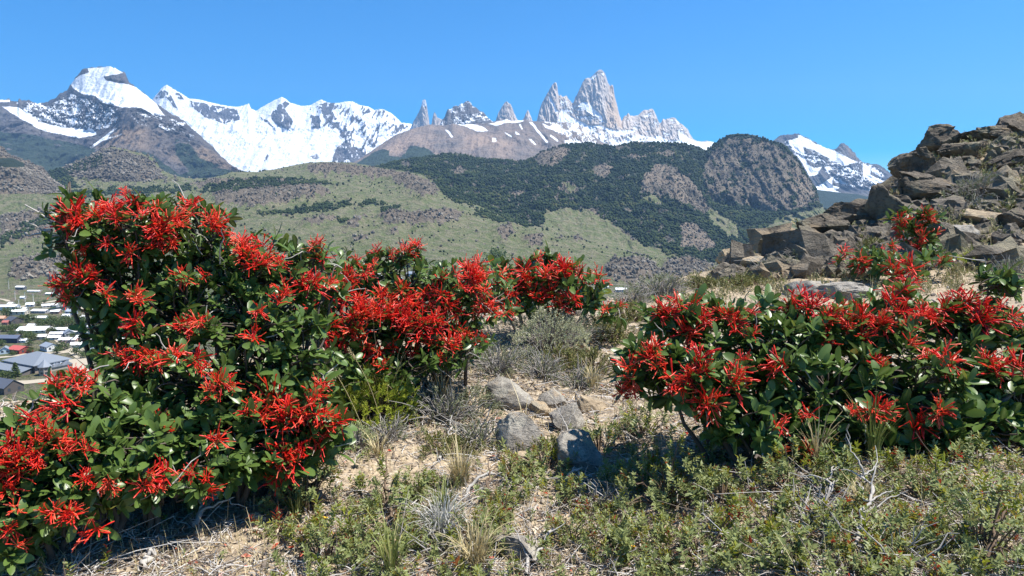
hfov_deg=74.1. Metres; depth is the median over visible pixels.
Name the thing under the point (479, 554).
grass tuft
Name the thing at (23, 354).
back street
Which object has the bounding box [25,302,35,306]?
house
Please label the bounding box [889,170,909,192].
dry shrub
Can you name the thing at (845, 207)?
boulder
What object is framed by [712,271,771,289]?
olive shrub
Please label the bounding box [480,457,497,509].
dead branch
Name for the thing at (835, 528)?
dwarf shrub
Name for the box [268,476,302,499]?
dwarf shrub
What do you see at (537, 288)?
firebush
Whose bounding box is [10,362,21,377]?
tree
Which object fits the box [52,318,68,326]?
tree
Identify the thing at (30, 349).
tree
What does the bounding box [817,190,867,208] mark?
forest slope
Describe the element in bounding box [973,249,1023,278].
dry shrub
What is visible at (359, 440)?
cushion shrub
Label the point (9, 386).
house
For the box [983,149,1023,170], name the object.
boulder
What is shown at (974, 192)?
dry shrub
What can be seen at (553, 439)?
olive shrub
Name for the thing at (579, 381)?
dry shrub
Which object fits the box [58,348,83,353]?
car park
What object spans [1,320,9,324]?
house
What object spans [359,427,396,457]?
grass tuft
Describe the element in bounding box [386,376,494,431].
dry shrub
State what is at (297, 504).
grass tuft
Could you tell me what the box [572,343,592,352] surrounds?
rock
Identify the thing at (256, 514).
rock
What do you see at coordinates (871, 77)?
sky
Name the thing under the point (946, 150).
boulder
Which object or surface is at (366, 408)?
needle shrub
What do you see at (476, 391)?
grey shrub
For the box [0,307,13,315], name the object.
tree
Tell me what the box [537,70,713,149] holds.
granite massif
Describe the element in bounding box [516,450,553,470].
rock
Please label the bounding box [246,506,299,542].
dwarf shrub
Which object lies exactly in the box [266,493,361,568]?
dwarf shrub
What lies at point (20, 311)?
house
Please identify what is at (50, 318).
tree
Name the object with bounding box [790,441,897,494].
dwarf shrub
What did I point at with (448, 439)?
olive shrub
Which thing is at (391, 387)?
grass tuft
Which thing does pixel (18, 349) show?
house
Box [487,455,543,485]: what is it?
dwarf shrub
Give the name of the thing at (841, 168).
snow mountain
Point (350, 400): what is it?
seed stalk
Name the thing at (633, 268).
outcrop stones
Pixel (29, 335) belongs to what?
tree
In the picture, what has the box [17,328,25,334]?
bush
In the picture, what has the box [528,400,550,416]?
rock
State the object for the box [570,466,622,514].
dry shrub
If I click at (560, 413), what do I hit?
dead branch
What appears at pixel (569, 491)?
dwarf shrub
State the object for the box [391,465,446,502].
dwarf shrub
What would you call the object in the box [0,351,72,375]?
hall
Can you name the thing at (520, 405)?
grass tuft
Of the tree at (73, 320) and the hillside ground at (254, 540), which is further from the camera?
the tree at (73, 320)
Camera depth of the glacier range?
13396.83 m
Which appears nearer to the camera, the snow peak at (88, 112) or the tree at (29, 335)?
the tree at (29, 335)
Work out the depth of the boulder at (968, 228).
12.05 m
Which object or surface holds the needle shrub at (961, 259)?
on the hillside ground at (254, 540)
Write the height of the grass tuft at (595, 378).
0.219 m
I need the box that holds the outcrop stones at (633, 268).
[0,161,713,283]
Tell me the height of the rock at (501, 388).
0.298 m
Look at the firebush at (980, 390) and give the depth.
3.16 m
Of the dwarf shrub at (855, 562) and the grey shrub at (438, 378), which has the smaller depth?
the dwarf shrub at (855, 562)
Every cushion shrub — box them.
[346,420,376,453]
[475,303,622,356]
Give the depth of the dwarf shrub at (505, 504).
2.94 m
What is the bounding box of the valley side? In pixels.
[0,162,715,401]
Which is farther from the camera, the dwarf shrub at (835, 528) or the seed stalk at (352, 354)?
the seed stalk at (352, 354)
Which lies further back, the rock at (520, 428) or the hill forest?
the hill forest
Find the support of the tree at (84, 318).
on the valley side
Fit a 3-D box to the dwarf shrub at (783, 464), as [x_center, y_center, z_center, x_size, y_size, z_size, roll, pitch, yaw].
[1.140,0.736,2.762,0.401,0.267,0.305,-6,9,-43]
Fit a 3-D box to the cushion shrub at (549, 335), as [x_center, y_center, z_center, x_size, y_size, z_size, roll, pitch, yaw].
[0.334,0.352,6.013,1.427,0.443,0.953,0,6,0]
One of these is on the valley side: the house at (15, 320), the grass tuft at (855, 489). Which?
the house at (15, 320)
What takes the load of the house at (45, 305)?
on the valley side
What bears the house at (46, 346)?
on the valley side
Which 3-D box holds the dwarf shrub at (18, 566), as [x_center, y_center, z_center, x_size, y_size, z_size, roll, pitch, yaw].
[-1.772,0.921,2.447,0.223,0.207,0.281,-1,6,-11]
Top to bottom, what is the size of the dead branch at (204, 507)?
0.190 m
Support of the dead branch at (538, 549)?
on the hillside ground at (254, 540)
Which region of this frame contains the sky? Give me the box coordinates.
[0,0,1023,172]
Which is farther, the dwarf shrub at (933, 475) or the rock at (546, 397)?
the rock at (546, 397)
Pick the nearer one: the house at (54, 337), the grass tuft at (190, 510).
the grass tuft at (190, 510)
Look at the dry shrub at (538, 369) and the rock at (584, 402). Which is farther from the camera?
the dry shrub at (538, 369)
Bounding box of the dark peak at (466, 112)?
[440,101,491,124]
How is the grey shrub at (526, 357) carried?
on the hillside ground at (254, 540)
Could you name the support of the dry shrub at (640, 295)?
on the hillside ground at (254, 540)
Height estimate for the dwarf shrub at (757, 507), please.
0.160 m
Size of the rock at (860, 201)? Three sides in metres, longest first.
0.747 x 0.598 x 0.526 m
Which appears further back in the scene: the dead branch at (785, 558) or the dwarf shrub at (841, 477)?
the dwarf shrub at (841, 477)
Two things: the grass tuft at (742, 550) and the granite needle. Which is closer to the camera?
the grass tuft at (742, 550)
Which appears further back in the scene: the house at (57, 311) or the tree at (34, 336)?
the house at (57, 311)
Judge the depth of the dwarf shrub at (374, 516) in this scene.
2.78 m
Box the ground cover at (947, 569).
[17,398,1023,575]
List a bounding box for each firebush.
[0,354,229,574]
[24,179,364,511]
[173,370,357,509]
[285,236,520,399]
[479,240,627,331]
[601,255,1023,474]
[831,237,956,282]
[879,203,947,251]
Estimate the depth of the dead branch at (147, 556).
2.46 m
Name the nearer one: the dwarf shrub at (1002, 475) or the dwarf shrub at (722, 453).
the dwarf shrub at (1002, 475)
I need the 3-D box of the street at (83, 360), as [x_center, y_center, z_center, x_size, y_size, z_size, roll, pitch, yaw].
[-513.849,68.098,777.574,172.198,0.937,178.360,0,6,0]
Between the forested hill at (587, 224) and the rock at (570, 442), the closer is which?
the rock at (570, 442)
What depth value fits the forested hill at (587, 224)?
3398.45 m
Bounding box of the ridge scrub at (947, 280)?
[639,131,1023,299]
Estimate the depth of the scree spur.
7248.91 m
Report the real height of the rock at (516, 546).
0.136 m
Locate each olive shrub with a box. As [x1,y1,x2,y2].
[417,430,498,460]
[515,431,559,453]
[537,341,588,366]
[562,341,618,377]
[573,312,641,346]
[609,299,646,322]
[677,274,717,289]
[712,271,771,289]
[856,235,894,249]
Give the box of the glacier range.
[152,85,411,171]
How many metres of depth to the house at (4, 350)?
743.45 m
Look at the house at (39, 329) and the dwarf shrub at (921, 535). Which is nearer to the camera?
the dwarf shrub at (921, 535)
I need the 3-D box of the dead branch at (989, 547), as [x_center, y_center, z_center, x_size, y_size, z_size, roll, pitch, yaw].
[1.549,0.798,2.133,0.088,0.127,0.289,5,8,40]
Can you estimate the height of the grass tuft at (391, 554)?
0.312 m
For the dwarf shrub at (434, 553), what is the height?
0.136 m
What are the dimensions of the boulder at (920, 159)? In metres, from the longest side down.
1.584 x 1.324 x 1.109 m
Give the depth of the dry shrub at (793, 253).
11.38 m
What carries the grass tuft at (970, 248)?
on the hillside ground at (254, 540)
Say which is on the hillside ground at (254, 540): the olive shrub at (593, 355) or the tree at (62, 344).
the olive shrub at (593, 355)
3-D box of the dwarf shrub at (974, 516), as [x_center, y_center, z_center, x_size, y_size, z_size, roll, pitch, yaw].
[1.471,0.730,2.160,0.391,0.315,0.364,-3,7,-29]
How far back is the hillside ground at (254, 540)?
3.17 m
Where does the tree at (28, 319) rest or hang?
on the valley side
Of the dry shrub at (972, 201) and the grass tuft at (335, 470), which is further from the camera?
the dry shrub at (972, 201)
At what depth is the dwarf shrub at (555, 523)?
2.78 m
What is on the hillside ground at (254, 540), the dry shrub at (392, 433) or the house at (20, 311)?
the dry shrub at (392, 433)
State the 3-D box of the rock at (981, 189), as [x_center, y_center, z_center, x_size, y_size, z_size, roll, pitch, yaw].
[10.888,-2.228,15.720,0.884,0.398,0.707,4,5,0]
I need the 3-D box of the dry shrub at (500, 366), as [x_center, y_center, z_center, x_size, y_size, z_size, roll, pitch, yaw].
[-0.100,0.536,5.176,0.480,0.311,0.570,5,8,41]
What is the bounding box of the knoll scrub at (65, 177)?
[47,150,102,187]
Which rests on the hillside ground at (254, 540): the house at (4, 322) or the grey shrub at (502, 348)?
the grey shrub at (502, 348)
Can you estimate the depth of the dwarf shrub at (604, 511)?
2.88 m
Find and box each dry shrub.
[354,411,428,451]
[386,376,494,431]
[393,373,443,416]
[397,517,465,568]
[434,401,501,453]
[456,353,487,370]
[467,342,533,379]
[505,340,574,386]
[544,355,611,393]
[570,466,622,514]
[602,281,658,304]
[612,267,697,298]
[735,257,792,268]
[779,240,838,259]
[785,478,852,535]
[826,511,959,573]
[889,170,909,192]
[934,166,1016,200]
[965,191,1005,208]
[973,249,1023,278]
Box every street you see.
[0,352,55,357]
[48,334,93,364]
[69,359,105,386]
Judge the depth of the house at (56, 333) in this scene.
847.59 m
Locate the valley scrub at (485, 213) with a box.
[0,161,539,247]
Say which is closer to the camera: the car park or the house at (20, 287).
the car park
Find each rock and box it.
[243,512,266,522]
[485,376,533,409]
[492,532,537,563]
[495,412,544,452]
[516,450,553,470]
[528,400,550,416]
[538,387,567,407]
[548,402,584,431]
[556,429,606,472]
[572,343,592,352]
[576,395,605,413]
[740,255,762,265]
[780,281,822,295]
[851,199,866,205]
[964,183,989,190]
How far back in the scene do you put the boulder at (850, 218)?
14.96 m
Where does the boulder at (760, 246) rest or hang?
on the hillside ground at (254, 540)
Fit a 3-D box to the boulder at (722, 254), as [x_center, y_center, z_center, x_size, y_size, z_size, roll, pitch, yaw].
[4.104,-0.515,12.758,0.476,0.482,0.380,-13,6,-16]
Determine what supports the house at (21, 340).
on the valley side
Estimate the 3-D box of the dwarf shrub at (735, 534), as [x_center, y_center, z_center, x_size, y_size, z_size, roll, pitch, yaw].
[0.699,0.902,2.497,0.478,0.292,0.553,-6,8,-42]
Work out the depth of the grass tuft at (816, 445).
2.91 m
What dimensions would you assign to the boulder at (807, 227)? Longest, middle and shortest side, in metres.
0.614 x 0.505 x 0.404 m
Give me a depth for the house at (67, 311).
1017.42 m
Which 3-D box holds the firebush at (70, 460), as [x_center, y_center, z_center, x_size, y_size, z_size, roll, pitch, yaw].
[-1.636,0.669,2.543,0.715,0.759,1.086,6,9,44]
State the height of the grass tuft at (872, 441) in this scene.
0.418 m
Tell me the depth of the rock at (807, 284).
8.41 m
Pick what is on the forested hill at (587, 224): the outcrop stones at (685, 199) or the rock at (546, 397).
the outcrop stones at (685, 199)
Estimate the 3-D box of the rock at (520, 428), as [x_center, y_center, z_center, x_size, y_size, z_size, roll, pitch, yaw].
[0.055,0.839,3.746,0.295,0.300,0.236,-1,6,-5]
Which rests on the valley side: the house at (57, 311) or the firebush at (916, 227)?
the house at (57, 311)
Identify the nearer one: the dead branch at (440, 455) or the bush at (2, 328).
the dead branch at (440, 455)
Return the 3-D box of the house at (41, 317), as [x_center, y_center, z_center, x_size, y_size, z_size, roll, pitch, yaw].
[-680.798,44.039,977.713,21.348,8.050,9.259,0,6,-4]
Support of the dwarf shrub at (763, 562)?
on the hillside ground at (254, 540)
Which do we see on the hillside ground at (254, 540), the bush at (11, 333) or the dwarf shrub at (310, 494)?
the dwarf shrub at (310, 494)
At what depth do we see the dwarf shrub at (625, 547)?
2.62 m
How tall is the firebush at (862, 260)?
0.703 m
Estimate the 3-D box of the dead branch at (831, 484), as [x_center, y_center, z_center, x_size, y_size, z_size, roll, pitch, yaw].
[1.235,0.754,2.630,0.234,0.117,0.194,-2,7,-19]
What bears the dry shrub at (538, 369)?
on the hillside ground at (254, 540)
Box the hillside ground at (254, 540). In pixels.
[0,150,1023,575]
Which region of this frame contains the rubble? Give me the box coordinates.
[710,126,1023,285]
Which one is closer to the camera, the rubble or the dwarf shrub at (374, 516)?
the dwarf shrub at (374, 516)
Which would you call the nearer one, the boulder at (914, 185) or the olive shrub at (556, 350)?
the olive shrub at (556, 350)
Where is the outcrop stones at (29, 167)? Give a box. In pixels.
[0,146,64,193]
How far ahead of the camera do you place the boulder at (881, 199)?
14.79 m
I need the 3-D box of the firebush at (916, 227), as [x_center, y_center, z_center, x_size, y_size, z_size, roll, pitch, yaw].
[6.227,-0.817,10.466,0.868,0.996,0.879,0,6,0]
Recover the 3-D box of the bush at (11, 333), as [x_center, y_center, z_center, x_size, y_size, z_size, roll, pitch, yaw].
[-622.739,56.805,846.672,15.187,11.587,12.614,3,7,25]
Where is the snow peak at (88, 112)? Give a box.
[0,66,241,178]
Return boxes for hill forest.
[375,133,826,264]
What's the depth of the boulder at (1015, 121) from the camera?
21.46 m
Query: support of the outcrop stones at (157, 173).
on the rocky knoll
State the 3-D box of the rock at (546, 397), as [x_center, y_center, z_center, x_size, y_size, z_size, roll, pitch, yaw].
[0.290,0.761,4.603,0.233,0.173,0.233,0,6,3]
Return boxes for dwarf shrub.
[0,527,62,575]
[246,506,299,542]
[256,451,347,521]
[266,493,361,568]
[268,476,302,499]
[327,506,405,570]
[343,497,420,540]
[355,451,425,512]
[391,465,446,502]
[403,525,452,560]
[448,494,512,542]
[480,489,520,524]
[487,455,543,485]
[497,434,577,483]
[538,472,598,507]
[545,507,607,543]
[568,506,661,562]
[571,413,638,454]
[575,498,634,531]
[596,452,666,485]
[600,424,726,517]
[611,400,678,438]
[617,496,781,575]
[659,454,755,519]
[692,440,745,465]
[710,512,833,572]
[737,434,838,505]
[740,491,800,534]
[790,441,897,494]
[798,495,888,546]
[812,533,891,575]
[825,529,936,574]
[846,501,939,540]
[852,446,940,482]
[876,444,983,504]
[886,523,975,552]
[917,463,1023,575]
[941,425,1015,468]
[986,467,1023,500]
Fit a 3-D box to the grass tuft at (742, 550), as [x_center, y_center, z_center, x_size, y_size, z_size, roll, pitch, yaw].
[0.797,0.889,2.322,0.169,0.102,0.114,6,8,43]
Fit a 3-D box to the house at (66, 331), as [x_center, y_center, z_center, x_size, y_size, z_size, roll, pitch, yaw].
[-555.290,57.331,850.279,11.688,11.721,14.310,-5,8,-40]
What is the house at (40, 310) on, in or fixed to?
on the valley side
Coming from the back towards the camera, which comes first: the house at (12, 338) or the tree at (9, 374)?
the house at (12, 338)
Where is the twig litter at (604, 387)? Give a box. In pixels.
[0,307,1023,575]
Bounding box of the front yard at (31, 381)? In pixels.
[18,376,68,383]
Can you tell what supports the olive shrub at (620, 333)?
on the hillside ground at (254, 540)
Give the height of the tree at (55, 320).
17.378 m
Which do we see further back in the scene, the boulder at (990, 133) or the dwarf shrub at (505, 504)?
the boulder at (990, 133)
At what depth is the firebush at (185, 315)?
3.00 m
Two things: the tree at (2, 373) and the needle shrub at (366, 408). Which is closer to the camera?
the needle shrub at (366, 408)
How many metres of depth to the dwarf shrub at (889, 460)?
2.73 m
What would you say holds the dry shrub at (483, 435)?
on the hillside ground at (254, 540)
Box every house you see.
[0,304,20,309]
[0,335,21,342]
[0,346,9,353]
[0,377,24,394]
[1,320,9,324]
[4,316,23,324]
[9,309,29,314]
[9,345,33,353]
[15,286,26,289]
[16,326,51,333]
[19,338,29,342]
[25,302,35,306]
[30,316,48,319]
[31,309,49,312]
[36,334,47,339]
[39,342,56,351]
[41,304,49,307]
[47,335,62,339]
[49,309,62,313]
[49,332,63,335]
[50,303,59,306]
[52,327,67,331]
[58,337,78,342]
[63,329,73,336]
[64,309,77,314]
[70,342,82,347]
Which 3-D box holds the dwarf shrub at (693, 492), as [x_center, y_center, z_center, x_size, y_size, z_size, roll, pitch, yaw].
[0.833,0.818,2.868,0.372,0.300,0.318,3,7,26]
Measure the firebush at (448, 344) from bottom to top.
1.147 m
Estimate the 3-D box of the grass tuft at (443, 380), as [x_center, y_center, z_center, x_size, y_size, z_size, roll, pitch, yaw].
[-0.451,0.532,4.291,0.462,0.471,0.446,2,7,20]
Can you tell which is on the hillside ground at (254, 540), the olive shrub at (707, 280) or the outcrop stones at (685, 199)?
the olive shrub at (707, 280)
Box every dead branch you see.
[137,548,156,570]
[188,493,233,527]
[374,452,392,521]
[437,415,458,459]
[465,470,511,493]
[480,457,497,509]
[512,522,565,573]
[549,394,577,429]
[564,466,587,487]
[658,457,680,505]
[753,540,810,570]
[789,462,855,498]
[841,435,900,546]
[983,509,1018,573]
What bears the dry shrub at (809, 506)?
on the hillside ground at (254, 540)
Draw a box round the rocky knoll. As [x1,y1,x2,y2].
[48,147,202,187]
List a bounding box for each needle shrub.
[317,350,427,430]
[957,244,992,266]
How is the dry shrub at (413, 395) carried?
on the hillside ground at (254, 540)
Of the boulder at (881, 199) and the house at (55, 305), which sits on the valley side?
the house at (55, 305)
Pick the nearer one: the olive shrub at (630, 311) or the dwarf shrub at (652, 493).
the dwarf shrub at (652, 493)
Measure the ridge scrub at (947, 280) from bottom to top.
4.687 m
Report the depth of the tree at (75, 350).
736.09 m
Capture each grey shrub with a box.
[410,365,463,391]
[445,381,507,421]
[469,335,509,365]
[512,344,557,368]
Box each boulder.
[716,248,729,263]
[758,231,777,252]
[795,213,849,232]
[799,225,822,233]
[815,282,879,299]
[823,202,864,215]
[834,212,870,224]
[864,183,903,220]
[880,175,896,193]
[887,146,935,180]
[893,195,911,200]
[897,171,963,202]
[916,124,962,155]
[936,141,987,157]
[954,225,979,234]
[961,125,1013,141]
[963,208,1000,223]
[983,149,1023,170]
[995,112,1023,131]
[997,207,1023,227]
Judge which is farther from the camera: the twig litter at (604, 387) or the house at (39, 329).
the house at (39, 329)
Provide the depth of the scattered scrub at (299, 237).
2185.01 m
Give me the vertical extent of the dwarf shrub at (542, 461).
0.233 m
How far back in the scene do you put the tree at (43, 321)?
909.68 m
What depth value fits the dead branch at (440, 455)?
3.79 m
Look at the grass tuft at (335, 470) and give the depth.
3.35 m
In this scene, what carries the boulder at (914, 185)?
on the hillside ground at (254, 540)
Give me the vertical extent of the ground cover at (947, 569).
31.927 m
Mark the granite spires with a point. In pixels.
(506, 111)
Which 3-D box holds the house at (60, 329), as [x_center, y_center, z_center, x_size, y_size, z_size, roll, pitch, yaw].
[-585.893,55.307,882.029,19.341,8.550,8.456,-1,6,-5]
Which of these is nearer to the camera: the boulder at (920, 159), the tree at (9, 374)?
the boulder at (920, 159)
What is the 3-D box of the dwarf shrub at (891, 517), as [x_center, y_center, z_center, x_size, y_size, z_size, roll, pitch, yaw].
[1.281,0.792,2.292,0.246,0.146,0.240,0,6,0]
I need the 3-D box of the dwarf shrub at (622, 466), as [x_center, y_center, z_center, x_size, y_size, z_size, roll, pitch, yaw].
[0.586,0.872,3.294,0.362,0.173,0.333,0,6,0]
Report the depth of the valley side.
2132.25 m
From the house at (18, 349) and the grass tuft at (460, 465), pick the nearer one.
the grass tuft at (460, 465)
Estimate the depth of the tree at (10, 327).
879.82 m
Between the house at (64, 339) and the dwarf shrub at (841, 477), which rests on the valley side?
the house at (64, 339)
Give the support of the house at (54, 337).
on the valley side
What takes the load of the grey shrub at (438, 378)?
on the hillside ground at (254, 540)
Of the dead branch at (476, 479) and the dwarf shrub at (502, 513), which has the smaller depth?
the dwarf shrub at (502, 513)
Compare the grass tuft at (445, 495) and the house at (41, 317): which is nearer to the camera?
the grass tuft at (445, 495)
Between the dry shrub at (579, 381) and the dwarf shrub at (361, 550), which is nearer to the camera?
the dwarf shrub at (361, 550)
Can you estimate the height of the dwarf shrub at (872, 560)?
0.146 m
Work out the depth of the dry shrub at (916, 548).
2.14 m
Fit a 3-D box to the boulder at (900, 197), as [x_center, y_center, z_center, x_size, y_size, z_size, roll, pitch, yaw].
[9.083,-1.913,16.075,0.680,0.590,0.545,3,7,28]
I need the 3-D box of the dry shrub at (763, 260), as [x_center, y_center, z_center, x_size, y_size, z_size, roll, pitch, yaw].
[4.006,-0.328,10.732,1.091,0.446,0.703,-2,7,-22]
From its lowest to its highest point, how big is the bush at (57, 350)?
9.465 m
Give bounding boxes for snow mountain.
[773,133,891,195]
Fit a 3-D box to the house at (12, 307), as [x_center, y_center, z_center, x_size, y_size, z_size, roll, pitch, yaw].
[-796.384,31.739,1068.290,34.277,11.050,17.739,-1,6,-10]
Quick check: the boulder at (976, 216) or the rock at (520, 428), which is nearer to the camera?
the rock at (520, 428)
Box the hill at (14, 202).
[0,146,64,214]
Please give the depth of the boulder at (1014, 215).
13.09 m
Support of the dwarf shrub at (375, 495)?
on the hillside ground at (254, 540)
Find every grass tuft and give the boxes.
[171,496,207,516]
[279,480,318,517]
[324,452,349,474]
[340,313,430,410]
[356,490,427,570]
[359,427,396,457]
[399,482,483,543]
[404,365,475,403]
[415,467,464,514]
[426,506,520,571]
[437,432,502,485]
[507,375,541,418]
[578,358,609,387]
[725,534,765,556]
[793,400,850,461]
[837,470,902,502]
[845,372,905,458]
[955,241,989,253]
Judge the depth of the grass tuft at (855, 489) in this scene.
2.50 m
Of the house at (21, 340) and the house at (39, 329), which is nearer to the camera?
the house at (21, 340)
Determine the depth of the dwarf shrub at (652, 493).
2.93 m
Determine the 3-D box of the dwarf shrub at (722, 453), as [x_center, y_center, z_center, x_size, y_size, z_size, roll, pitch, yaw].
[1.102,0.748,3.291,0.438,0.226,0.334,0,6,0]
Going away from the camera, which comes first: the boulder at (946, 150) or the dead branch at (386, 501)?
the dead branch at (386, 501)
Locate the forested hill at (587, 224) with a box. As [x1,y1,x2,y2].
[380,134,824,266]
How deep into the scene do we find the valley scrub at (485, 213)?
2795.52 m
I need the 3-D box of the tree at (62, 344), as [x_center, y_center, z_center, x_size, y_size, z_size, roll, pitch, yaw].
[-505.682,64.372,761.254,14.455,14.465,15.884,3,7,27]
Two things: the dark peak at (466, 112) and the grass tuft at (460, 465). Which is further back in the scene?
the dark peak at (466, 112)
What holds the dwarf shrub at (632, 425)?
on the hillside ground at (254, 540)
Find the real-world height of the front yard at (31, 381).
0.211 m
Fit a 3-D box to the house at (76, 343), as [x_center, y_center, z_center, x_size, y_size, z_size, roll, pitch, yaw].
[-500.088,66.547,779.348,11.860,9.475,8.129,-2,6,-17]
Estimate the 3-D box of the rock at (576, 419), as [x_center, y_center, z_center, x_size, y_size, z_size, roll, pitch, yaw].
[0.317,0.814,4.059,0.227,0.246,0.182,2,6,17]
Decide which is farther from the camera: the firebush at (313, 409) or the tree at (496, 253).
the tree at (496, 253)
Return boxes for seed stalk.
[337,376,361,424]
[347,347,382,429]
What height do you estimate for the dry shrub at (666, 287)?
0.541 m
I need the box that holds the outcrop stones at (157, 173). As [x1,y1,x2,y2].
[64,145,197,186]
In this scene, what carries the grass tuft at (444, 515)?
on the hillside ground at (254, 540)
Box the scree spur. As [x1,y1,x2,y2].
[353,119,607,165]
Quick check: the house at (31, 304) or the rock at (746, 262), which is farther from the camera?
the house at (31, 304)
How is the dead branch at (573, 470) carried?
on the hillside ground at (254, 540)
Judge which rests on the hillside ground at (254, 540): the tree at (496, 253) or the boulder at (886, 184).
the boulder at (886, 184)
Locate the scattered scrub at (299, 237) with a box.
[0,162,669,274]
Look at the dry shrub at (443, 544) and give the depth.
2.65 m
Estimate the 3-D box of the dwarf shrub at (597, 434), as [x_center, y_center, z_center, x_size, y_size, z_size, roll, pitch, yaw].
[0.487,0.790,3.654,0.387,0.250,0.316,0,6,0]
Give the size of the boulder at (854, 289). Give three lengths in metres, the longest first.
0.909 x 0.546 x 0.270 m
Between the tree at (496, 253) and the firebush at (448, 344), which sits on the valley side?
the tree at (496, 253)
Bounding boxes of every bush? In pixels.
[0,325,7,331]
[7,330,18,334]
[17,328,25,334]
[52,346,63,353]
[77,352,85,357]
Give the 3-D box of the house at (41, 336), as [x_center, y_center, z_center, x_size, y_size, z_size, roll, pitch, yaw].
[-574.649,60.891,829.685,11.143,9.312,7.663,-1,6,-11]
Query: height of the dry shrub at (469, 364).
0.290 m
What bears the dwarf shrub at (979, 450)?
on the hillside ground at (254, 540)
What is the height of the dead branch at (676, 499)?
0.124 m
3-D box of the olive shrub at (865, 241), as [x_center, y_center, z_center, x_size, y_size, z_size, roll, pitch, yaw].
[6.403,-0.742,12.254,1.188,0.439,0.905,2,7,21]
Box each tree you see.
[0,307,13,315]
[0,370,7,377]
[2,370,13,378]
[3,324,16,330]
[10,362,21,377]
[20,332,31,338]
[23,345,35,352]
[24,314,31,322]
[30,331,39,339]
[38,319,49,325]
[44,314,58,325]
[48,316,59,326]
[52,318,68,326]
[54,340,67,350]
[67,314,83,323]
[69,344,80,354]
[72,313,85,323]
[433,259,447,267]
[482,244,512,264]
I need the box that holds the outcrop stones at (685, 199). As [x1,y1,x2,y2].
[401,134,818,257]
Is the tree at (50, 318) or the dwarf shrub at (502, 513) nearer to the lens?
the dwarf shrub at (502, 513)
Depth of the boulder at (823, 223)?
13.75 m
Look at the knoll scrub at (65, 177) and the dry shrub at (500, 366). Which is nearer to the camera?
the dry shrub at (500, 366)
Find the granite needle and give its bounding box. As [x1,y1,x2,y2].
[407,99,442,130]

